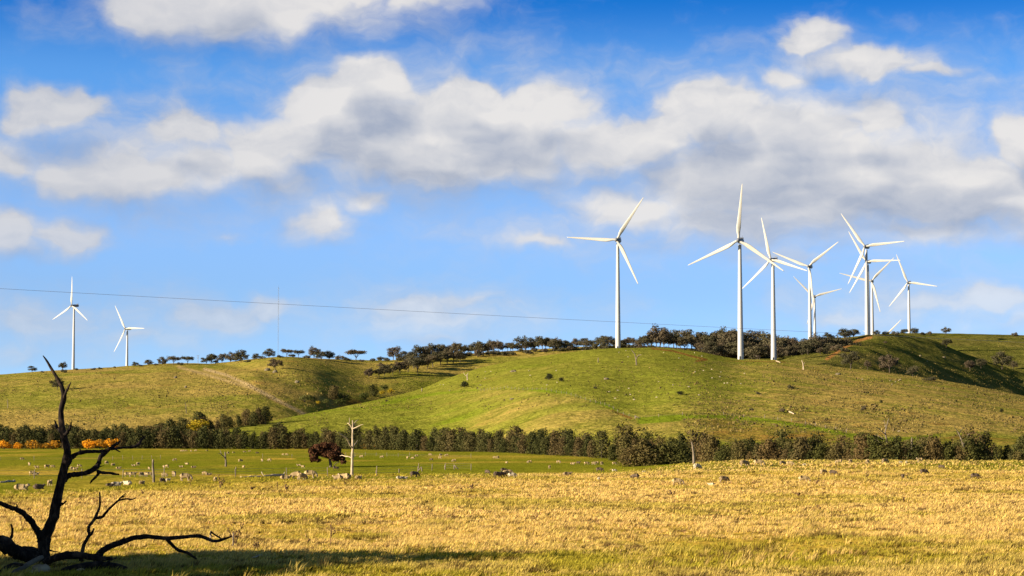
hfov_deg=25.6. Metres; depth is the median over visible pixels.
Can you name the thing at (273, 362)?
gum tree
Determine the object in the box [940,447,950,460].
plantation tree
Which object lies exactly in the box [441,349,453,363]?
gum tree
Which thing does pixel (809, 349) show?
gum tree
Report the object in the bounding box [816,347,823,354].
gum tree
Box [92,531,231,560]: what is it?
fallen branch
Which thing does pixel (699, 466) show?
sheep
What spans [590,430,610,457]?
plantation tree
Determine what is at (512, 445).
plantation tree
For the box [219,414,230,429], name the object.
plantation tree
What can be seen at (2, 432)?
plantation tree
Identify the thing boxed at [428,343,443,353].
gum tree
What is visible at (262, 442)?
plantation tree
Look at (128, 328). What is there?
wind turbine
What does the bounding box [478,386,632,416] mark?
wire fence
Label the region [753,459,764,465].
sheep
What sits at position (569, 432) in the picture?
plantation tree
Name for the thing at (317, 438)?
plantation tree
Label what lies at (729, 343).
gum tree
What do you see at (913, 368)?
gum tree
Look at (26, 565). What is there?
fallen log
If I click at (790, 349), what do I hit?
gum tree
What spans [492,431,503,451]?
plantation tree
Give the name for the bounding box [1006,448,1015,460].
plantation tree
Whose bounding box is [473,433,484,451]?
plantation tree
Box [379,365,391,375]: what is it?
gum tree
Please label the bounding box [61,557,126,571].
fallen log
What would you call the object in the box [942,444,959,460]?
plantation tree
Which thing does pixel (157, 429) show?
plantation tree
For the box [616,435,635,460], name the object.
plantation tree
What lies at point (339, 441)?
plantation tree
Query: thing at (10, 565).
fallen log
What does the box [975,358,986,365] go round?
gum tree
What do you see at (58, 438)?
plantation tree
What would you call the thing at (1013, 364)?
gum tree
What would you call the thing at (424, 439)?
plantation tree
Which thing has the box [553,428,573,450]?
plantation tree
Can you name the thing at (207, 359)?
gum tree
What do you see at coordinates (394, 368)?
gum tree
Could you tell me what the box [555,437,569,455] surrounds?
plantation tree
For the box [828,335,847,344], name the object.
gum tree
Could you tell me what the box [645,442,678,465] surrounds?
round bush
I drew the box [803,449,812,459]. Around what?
plantation tree
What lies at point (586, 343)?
gum tree
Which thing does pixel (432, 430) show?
plantation tree
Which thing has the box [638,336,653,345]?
gum tree
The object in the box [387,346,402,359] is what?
gum tree
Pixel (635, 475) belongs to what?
sheep
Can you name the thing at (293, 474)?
sheep
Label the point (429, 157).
sky
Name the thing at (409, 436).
plantation tree
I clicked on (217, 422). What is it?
plantation tree
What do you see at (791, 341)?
gum tree
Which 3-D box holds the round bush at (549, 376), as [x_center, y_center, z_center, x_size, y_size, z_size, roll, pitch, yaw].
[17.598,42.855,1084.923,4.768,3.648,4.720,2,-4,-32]
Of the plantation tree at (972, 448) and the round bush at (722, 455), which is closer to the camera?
the plantation tree at (972, 448)
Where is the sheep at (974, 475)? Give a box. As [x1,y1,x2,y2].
[970,473,980,478]
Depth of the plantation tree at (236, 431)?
869.23 m
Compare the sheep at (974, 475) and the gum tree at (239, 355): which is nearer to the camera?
the sheep at (974, 475)
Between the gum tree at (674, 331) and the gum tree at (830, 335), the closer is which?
the gum tree at (674, 331)
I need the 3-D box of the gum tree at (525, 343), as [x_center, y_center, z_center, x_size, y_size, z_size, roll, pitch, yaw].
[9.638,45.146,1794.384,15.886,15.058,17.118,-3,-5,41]
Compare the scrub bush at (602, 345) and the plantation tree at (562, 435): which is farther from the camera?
the scrub bush at (602, 345)
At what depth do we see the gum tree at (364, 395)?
1398.94 m
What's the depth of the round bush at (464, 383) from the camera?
1216.53 m
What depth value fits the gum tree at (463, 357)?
1737.09 m
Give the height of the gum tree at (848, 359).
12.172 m
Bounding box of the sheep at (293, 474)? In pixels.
[290,471,300,478]
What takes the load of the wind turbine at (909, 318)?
on the hill at (915, 346)
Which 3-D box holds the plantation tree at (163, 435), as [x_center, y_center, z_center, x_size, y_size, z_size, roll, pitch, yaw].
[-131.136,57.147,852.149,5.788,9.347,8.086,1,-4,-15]
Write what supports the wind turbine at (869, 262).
on the hill at (915, 346)
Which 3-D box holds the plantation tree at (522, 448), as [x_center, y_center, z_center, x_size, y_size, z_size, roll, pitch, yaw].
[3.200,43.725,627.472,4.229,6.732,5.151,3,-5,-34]
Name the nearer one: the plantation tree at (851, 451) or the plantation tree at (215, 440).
the plantation tree at (851, 451)
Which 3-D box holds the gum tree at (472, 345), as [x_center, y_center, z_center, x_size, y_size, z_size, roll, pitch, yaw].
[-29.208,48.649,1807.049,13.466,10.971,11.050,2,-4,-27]
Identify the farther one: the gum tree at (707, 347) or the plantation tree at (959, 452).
the gum tree at (707, 347)
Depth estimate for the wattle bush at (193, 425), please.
997.02 m
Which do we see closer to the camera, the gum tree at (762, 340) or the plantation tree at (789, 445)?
the plantation tree at (789, 445)
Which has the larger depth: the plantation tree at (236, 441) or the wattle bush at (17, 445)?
the plantation tree at (236, 441)
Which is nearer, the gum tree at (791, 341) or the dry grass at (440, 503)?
the dry grass at (440, 503)
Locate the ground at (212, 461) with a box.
[0,448,1023,575]
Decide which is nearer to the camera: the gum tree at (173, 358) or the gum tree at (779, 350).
the gum tree at (173, 358)
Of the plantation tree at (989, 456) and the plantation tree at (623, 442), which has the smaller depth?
the plantation tree at (989, 456)
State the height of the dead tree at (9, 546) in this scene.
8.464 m
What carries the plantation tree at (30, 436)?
on the ground at (212, 461)
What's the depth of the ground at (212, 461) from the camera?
335.28 m
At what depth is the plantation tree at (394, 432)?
797.56 m
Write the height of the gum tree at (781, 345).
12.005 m
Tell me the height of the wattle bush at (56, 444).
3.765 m
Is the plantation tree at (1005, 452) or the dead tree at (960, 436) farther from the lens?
the plantation tree at (1005, 452)
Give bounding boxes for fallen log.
[0,479,15,482]
[0,563,23,572]
[11,555,43,572]
[43,551,112,564]
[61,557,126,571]
[261,472,284,476]
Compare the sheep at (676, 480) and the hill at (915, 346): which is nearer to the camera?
the sheep at (676, 480)
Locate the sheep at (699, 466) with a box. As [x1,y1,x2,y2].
[693,464,701,469]
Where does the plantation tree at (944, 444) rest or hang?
on the ground at (212, 461)
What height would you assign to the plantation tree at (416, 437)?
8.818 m
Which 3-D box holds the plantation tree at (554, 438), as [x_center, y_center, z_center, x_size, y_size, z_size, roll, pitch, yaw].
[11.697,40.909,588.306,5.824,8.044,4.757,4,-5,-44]
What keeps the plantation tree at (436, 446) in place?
on the ground at (212, 461)
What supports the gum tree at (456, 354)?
on the hill at (88, 405)
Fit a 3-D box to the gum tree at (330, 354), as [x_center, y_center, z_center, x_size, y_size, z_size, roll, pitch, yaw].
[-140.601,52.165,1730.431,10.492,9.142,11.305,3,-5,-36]
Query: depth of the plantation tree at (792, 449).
432.43 m
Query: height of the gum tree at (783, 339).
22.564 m
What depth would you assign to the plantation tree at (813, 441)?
457.60 m
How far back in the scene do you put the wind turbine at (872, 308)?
2750.26 m
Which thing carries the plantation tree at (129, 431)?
on the ground at (212, 461)
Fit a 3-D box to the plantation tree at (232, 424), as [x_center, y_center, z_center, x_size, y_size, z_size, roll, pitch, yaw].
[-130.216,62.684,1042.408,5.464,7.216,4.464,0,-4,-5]
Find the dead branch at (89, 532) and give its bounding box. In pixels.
[79,492,135,561]
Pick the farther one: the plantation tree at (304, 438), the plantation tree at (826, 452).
the plantation tree at (304, 438)
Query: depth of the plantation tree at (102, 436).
853.41 m
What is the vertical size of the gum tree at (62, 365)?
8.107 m
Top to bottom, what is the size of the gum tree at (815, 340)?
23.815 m
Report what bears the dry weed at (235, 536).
on the ground at (212, 461)
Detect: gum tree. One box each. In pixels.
[50,378,64,389]
[58,361,66,368]
[144,359,152,364]
[156,356,167,364]
[167,356,181,364]
[180,356,193,363]
[200,357,211,363]
[207,353,217,361]
[215,353,225,360]
[224,352,235,361]
[233,349,249,360]
[251,353,259,358]
[262,349,275,356]
[267,359,283,367]
[280,349,293,356]
[293,349,303,357]
[299,394,308,401]
[308,346,320,355]
[308,395,317,400]
[313,351,328,358]
[326,351,334,358]
[328,385,339,400]
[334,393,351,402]
[334,398,345,404]
[344,349,366,360]
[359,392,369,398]
[363,369,373,377]
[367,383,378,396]
[374,368,383,374]
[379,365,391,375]
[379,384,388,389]
[386,363,400,374]
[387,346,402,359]
[393,361,408,369]
[395,351,408,360]
[402,357,412,371]
[405,351,422,368]
[408,357,425,373]
[411,345,430,357]
[422,355,437,368]
[425,351,442,366]
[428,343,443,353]
[433,352,449,364]
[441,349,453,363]
[446,347,461,363]
[450,341,462,350]
[455,350,467,359]
[469,342,481,350]
[472,341,490,350]
[488,341,501,349]
[509,343,517,349]
[513,335,536,348]
[532,336,549,348]
[547,338,562,350]
[556,342,565,348]
[560,340,570,347]
[570,338,579,345]
[578,338,587,346]
[581,339,592,346]
[596,337,608,344]
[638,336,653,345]
[646,323,672,347]
[652,334,674,347]
[666,329,682,346]
[668,333,676,346]
[676,336,694,347]
[677,329,701,349]
[691,340,699,349]
[694,343,703,350]
[696,332,714,342]
[700,341,723,353]
[700,344,714,353]
[701,335,716,345]
[710,326,732,338]
[714,331,737,341]
[715,328,737,357]
[721,343,737,357]
[727,341,746,356]
[730,341,751,356]
[743,337,756,345]
[743,341,756,346]
[745,330,767,340]
[745,342,768,358]
[748,332,770,344]
[751,346,768,359]
[754,335,782,343]
[761,335,787,345]
[765,336,788,344]
[765,344,786,355]
[777,342,789,356]
[786,345,795,356]
[787,337,796,345]
[791,340,817,353]
[792,344,801,352]
[800,344,813,352]
[807,338,826,346]
[808,337,820,346]
[809,332,833,343]
[816,335,834,344]
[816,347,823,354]
[821,342,838,347]
[822,333,834,338]
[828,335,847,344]
[838,328,851,339]
[839,351,861,368]
[842,341,864,345]
[850,329,860,338]
[864,360,871,369]
[878,354,900,371]
[907,365,919,376]
[910,327,918,332]
[940,326,950,332]
[941,339,952,345]
[964,360,974,367]
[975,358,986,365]
[990,351,1012,368]
[1007,361,1018,366]
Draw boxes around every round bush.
[460,381,468,387]
[545,373,553,379]
[615,446,645,466]
[629,438,666,465]
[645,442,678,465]
[651,441,685,464]
[672,442,695,463]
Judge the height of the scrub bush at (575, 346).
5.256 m
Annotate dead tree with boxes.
[0,356,145,563]
[337,418,362,475]
[876,419,888,441]
[955,427,969,446]
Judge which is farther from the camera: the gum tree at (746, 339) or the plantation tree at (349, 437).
the gum tree at (746, 339)
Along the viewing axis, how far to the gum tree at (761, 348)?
1731.28 m
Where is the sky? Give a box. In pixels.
[0,0,1023,373]
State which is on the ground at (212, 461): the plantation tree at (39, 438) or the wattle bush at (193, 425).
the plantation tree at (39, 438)
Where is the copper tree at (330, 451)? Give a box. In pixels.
[308,442,346,466]
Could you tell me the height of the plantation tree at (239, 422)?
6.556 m
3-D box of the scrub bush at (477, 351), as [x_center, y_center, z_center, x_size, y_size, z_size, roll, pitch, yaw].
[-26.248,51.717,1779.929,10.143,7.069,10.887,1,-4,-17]
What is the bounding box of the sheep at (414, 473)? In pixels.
[410,471,419,476]
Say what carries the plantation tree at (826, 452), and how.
on the ground at (212, 461)
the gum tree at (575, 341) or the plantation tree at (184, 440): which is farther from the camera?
the gum tree at (575, 341)
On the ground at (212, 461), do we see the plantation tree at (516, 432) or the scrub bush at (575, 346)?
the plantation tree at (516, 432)
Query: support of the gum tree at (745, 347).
on the hill at (88, 405)
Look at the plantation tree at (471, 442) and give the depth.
704.30 m
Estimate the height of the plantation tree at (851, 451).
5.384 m
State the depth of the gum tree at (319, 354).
1712.98 m
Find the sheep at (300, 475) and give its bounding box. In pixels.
[297,473,307,479]
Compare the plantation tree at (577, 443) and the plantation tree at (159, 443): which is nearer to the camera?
the plantation tree at (577, 443)
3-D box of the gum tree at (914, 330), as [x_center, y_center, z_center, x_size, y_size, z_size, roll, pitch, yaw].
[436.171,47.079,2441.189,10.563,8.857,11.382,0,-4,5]
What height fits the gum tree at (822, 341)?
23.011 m
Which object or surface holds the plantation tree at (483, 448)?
on the ground at (212, 461)
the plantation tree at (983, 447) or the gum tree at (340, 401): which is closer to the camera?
the plantation tree at (983, 447)
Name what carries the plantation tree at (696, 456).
on the ground at (212, 461)
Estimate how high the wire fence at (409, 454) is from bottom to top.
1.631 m
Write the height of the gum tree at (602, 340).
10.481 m
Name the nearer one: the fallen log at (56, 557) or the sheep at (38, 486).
the fallen log at (56, 557)
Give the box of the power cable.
[0,288,1023,342]
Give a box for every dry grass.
[0,468,1023,523]
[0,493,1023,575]
[0,513,1023,575]
[229,458,1023,475]
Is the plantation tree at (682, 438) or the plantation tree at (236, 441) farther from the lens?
the plantation tree at (236, 441)
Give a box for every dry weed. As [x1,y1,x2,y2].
[218,475,224,487]
[226,522,243,543]
[326,522,335,544]
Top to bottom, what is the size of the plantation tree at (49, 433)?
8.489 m
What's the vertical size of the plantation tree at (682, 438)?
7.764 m
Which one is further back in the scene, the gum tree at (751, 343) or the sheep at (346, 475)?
the gum tree at (751, 343)
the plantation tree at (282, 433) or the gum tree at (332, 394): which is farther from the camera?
the gum tree at (332, 394)
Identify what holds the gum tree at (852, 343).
on the hill at (88, 405)
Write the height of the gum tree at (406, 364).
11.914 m
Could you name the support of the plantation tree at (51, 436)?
on the ground at (212, 461)
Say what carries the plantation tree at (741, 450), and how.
on the ground at (212, 461)
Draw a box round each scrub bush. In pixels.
[474,349,484,356]
[485,350,494,355]
[523,349,533,353]
[569,344,578,349]
[583,346,593,349]
[589,343,597,348]
[599,343,611,348]
[718,352,732,357]
[748,355,760,358]
[798,348,805,354]
[839,347,849,351]
[922,376,935,380]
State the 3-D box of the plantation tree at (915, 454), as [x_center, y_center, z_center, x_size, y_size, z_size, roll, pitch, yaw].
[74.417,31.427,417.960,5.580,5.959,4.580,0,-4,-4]
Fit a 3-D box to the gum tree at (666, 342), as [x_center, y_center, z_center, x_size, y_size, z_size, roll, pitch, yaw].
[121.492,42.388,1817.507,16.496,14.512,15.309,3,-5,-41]
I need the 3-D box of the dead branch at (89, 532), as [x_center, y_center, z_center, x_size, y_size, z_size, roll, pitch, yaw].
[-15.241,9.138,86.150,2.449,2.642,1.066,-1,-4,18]
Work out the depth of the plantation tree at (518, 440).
637.98 m
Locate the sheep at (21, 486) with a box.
[14,484,29,489]
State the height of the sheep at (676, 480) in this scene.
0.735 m
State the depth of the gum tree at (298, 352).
1658.45 m
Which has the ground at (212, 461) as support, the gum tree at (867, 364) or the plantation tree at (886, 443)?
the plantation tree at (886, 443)
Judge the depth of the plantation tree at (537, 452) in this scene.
603.35 m
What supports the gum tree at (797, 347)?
on the hill at (915, 346)
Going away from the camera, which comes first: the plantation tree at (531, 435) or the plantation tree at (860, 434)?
the plantation tree at (860, 434)
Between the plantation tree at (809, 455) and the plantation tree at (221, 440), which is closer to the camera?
the plantation tree at (809, 455)
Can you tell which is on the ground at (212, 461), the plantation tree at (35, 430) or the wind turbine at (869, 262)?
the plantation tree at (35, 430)
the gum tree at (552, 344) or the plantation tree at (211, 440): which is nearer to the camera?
the plantation tree at (211, 440)
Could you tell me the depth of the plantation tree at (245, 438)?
848.90 m
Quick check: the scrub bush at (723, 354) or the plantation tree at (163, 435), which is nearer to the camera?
the plantation tree at (163, 435)
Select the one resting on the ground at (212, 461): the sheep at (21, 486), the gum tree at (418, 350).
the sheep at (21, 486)
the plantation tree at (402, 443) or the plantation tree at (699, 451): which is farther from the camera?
the plantation tree at (402, 443)
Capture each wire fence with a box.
[0,468,235,477]
[236,466,417,475]
[262,452,470,456]
[418,463,456,469]
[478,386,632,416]
[650,412,846,432]
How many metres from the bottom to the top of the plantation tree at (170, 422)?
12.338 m
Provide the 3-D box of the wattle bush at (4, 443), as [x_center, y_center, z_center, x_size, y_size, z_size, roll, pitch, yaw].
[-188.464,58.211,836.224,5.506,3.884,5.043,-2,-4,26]
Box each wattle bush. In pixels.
[0,440,11,448]
[12,442,22,448]
[23,440,40,448]
[39,443,48,448]
[44,440,60,448]
[82,439,95,448]
[94,440,107,448]
[105,438,118,446]
[188,419,209,432]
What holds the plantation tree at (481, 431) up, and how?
on the ground at (212, 461)
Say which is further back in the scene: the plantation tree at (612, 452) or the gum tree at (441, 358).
the gum tree at (441, 358)
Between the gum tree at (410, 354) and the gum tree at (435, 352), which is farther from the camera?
the gum tree at (435, 352)
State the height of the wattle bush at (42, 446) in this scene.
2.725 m
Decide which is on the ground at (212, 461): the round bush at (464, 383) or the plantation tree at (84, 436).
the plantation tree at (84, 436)
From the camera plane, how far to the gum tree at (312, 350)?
1721.52 m
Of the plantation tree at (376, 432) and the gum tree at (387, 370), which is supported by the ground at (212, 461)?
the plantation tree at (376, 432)
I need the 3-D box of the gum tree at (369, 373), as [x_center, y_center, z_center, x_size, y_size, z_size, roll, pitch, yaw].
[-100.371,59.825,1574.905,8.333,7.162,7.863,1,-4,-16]
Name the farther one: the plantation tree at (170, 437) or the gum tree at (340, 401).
the gum tree at (340, 401)
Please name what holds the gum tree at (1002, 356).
on the hill at (915, 346)
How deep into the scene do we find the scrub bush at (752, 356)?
1746.65 m
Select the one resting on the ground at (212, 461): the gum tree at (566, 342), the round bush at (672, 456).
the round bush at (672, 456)
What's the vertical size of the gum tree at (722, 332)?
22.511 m
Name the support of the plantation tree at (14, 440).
on the ground at (212, 461)
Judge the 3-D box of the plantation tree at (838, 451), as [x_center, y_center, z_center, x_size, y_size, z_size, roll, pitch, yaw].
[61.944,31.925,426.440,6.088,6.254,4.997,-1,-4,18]
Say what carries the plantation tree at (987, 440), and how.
on the ground at (212, 461)
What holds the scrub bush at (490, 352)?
on the hill at (88, 405)
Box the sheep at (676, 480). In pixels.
[672,478,684,483]
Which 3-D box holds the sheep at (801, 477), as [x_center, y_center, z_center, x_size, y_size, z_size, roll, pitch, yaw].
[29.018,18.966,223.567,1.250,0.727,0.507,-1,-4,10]
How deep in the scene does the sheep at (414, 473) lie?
248.68 m
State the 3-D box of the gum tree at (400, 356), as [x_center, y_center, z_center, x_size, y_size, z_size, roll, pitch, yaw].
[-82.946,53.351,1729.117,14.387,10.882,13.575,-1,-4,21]
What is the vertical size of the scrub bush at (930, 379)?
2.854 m
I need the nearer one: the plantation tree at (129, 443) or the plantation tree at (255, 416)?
the plantation tree at (129, 443)
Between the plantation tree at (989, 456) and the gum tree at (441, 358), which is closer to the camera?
the plantation tree at (989, 456)
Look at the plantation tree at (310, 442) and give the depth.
844.23 m
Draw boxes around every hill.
[0,346,747,432]
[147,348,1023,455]
[744,333,1023,395]
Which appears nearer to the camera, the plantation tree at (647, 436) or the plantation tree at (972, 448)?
the plantation tree at (972, 448)
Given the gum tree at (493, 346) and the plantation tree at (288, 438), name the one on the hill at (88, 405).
the gum tree at (493, 346)
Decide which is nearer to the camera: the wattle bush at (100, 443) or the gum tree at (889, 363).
the wattle bush at (100, 443)
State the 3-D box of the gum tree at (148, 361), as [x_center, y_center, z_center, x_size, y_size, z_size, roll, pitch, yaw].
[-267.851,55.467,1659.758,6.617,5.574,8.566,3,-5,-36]
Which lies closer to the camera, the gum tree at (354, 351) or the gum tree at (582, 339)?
the gum tree at (354, 351)
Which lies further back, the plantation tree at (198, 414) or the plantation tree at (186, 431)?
the plantation tree at (198, 414)
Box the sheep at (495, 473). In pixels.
[493,471,501,477]
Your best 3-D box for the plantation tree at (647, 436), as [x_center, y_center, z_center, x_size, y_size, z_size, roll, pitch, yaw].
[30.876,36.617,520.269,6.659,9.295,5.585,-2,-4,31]
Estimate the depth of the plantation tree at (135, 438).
851.64 m
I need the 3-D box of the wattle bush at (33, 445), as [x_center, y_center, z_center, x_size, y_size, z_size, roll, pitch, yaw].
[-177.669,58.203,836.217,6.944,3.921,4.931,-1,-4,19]
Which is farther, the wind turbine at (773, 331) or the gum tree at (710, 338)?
the gum tree at (710, 338)
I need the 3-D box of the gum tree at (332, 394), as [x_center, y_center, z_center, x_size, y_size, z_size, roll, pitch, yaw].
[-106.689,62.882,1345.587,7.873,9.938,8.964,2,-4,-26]
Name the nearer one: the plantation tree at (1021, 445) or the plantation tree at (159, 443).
the plantation tree at (1021, 445)
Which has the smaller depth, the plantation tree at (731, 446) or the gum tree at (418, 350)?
the plantation tree at (731, 446)
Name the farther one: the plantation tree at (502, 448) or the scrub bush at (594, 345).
the scrub bush at (594, 345)
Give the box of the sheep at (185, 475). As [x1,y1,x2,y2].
[180,473,192,480]
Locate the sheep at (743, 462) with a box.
[740,460,749,465]
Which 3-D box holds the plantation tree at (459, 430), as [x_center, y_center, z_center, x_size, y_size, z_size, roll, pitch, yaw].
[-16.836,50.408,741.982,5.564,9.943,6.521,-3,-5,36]
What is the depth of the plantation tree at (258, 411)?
1055.20 m
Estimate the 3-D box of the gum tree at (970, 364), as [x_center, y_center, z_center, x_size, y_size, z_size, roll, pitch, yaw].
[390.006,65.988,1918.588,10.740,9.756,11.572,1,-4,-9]
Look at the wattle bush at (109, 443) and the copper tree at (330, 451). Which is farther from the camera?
the wattle bush at (109, 443)
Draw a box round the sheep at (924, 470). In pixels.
[920,469,928,473]
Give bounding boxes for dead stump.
[152,459,154,481]
[219,450,226,466]
[691,441,694,463]
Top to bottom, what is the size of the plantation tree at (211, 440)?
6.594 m
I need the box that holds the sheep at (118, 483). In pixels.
[112,481,122,485]
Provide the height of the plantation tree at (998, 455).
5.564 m
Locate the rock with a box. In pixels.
[32,564,49,571]
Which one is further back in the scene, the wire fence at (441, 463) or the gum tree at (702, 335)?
the gum tree at (702, 335)
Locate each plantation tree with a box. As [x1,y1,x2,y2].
[0,426,8,438]
[3,433,12,448]
[8,433,16,448]
[12,427,27,448]
[15,425,32,448]
[26,432,38,448]
[30,425,46,443]
[31,431,46,448]
[44,430,56,442]
[45,423,58,434]
[47,433,56,448]
[54,430,60,447]
[68,431,80,448]
[69,425,78,447]
[73,435,80,448]
[78,431,89,448]
[88,428,99,448]
[96,428,107,439]
[97,431,106,447]
[105,428,117,446]
[110,423,118,430]
[117,432,127,446]
[118,422,128,437]
[122,426,134,443]
[125,435,135,445]
[130,428,144,447]
[139,430,152,448]
[149,433,158,448]
[150,425,164,431]
[151,430,169,448]
[152,426,159,439]
[158,427,172,448]
[161,418,177,432]
[162,426,182,448]
[170,431,188,448]
[175,417,190,431]
[178,434,189,448]
[183,428,190,446]
[185,431,200,448]
[189,411,209,429]
[193,425,210,448]
[198,415,212,430]
[206,434,215,448]
[209,419,215,432]
[211,428,223,439]
[212,437,224,448]
[213,430,228,448]
[214,420,222,429]
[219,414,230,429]
[224,433,239,448]
[227,416,235,428]
[231,427,245,447]
[234,414,243,426]
[234,434,241,448]
[238,430,249,448]
[241,409,252,425]
[247,411,259,425]
[248,431,257,448]
[253,407,266,424]
[254,436,260,448]
[258,431,268,448]
[259,406,272,422]
[265,427,281,448]
[266,422,283,441]
[277,425,289,448]
[283,433,291,448]
[289,429,303,448]
[294,427,307,446]
[300,433,309,448]
[306,434,314,447]
[313,434,320,443]
[317,429,329,443]
[323,430,336,442]
[334,431,346,448]
[342,426,359,448]
[343,422,358,439]
[351,426,363,446]
[354,435,365,448]
[360,428,373,449]
[370,425,383,449]
[376,427,393,449]
[388,427,397,449]
[389,425,401,438]
[395,430,408,449]
[404,428,426,450]
[406,433,415,450]
[420,435,429,450]
[424,436,435,450]
[427,427,439,450]
[433,427,448,444]
[433,434,442,450]
[435,428,457,451]
[444,427,457,451]
[451,431,473,451]
[454,426,465,446]
[459,436,469,451]
[462,430,478,451]
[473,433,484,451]
[475,428,484,450]
[476,432,493,451]
[487,438,493,451]
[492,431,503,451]
[493,428,505,451]
[497,439,510,452]
[504,424,526,452]
[506,435,519,452]
[515,433,531,453]
[515,437,521,452]
[523,430,537,453]
[533,427,550,453]
[533,433,544,454]
[540,434,552,454]
[547,429,563,454]
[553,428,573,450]
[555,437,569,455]
[560,428,576,451]
[562,438,576,455]
[571,437,583,456]
[576,431,597,455]
[577,435,594,456]
[586,440,596,457]
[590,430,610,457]
[606,419,645,458]
[608,444,617,460]
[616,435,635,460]
[638,426,657,443]
[650,433,665,444]
[666,437,677,445]
[676,432,687,445]
[686,430,702,453]
[687,448,697,462]
[693,434,720,461]
[697,431,707,449]
[698,434,723,461]
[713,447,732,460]
[725,436,737,452]
[727,438,753,459]
[730,439,751,454]
[745,451,755,459]
[748,436,755,454]
[751,442,765,459]
[753,438,784,459]
[768,424,793,454]
[773,448,783,459]
[779,448,789,459]
[781,439,794,452]
[785,435,813,460]
[787,447,797,459]
[800,434,812,453]
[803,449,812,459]
[807,432,824,454]
[810,436,831,455]
[810,442,830,460]
[824,449,836,459]
[827,440,849,460]
[830,430,851,449]
[842,442,852,453]
[842,448,852,459]
[850,443,867,458]
[852,432,878,446]
[852,433,873,459]
[863,433,887,459]
[873,438,901,459]
[883,435,904,459]
[897,439,915,450]
[898,448,912,459]
[902,442,924,459]
[912,435,931,456]
[917,448,928,459]
[919,430,940,447]
[919,437,943,460]
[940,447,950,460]
[942,441,950,448]
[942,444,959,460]
[951,424,992,452]
[952,438,966,459]
[953,445,968,460]
[960,435,985,460]
[972,440,992,460]
[976,429,993,459]
[982,450,992,460]
[992,444,1004,460]
[1002,445,1010,460]
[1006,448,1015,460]
[1011,438,1023,456]
[1012,451,1023,460]
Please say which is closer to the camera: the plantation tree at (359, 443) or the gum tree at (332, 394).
the plantation tree at (359, 443)
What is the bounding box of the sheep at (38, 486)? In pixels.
[33,484,45,488]
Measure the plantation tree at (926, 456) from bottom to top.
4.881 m
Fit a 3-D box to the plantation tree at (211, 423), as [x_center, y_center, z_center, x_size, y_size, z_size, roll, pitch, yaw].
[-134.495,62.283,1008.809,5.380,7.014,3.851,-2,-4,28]
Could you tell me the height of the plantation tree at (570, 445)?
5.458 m
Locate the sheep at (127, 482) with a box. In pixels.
[123,480,131,484]
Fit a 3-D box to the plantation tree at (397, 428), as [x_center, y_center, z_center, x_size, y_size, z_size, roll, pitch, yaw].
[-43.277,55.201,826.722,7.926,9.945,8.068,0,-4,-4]
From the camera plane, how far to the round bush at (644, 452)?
369.76 m
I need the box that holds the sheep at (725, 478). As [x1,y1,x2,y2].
[719,476,729,482]
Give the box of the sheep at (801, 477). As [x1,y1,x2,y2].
[798,475,810,481]
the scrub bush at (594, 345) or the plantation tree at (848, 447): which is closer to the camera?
the plantation tree at (848, 447)
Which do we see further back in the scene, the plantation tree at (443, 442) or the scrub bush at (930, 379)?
the scrub bush at (930, 379)
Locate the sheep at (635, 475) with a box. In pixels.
[630,474,639,478]
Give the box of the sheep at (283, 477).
[280,475,290,479]
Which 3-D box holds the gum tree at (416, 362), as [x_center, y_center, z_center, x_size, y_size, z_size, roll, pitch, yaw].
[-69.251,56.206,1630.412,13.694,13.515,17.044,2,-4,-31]
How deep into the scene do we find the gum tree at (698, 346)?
1784.27 m
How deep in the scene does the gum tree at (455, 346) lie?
1809.23 m
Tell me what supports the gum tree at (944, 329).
on the hill at (915, 346)
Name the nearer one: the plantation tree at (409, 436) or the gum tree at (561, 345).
the plantation tree at (409, 436)
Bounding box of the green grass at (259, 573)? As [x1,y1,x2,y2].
[0,540,1023,575]
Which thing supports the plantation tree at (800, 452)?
on the ground at (212, 461)
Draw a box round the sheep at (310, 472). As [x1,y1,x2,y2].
[304,470,317,477]
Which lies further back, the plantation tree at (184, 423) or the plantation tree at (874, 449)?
the plantation tree at (184, 423)
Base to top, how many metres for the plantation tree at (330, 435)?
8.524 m
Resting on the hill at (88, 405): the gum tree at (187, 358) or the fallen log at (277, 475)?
the gum tree at (187, 358)
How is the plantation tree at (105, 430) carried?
on the ground at (212, 461)
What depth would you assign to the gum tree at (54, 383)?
1373.06 m
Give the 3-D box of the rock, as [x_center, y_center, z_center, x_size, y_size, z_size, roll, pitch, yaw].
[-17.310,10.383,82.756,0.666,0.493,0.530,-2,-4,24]
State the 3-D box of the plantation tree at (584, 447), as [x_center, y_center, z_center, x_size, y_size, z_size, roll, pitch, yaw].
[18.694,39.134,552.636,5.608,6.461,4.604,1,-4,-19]
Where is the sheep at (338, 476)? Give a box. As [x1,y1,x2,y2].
[332,475,342,478]
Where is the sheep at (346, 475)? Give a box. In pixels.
[338,473,350,478]
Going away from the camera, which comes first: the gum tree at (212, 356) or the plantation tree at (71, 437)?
the plantation tree at (71, 437)
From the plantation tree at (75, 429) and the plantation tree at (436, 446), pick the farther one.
the plantation tree at (75, 429)
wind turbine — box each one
[52,285,87,368]
[114,306,143,365]
[568,197,643,347]
[689,185,783,358]
[742,218,806,359]
[773,242,837,338]
[793,276,839,334]
[840,258,893,334]
[841,214,903,334]
[848,231,899,334]
[890,254,934,332]
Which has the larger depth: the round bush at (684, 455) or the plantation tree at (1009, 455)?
the plantation tree at (1009, 455)
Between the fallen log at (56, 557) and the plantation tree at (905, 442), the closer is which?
the fallen log at (56, 557)

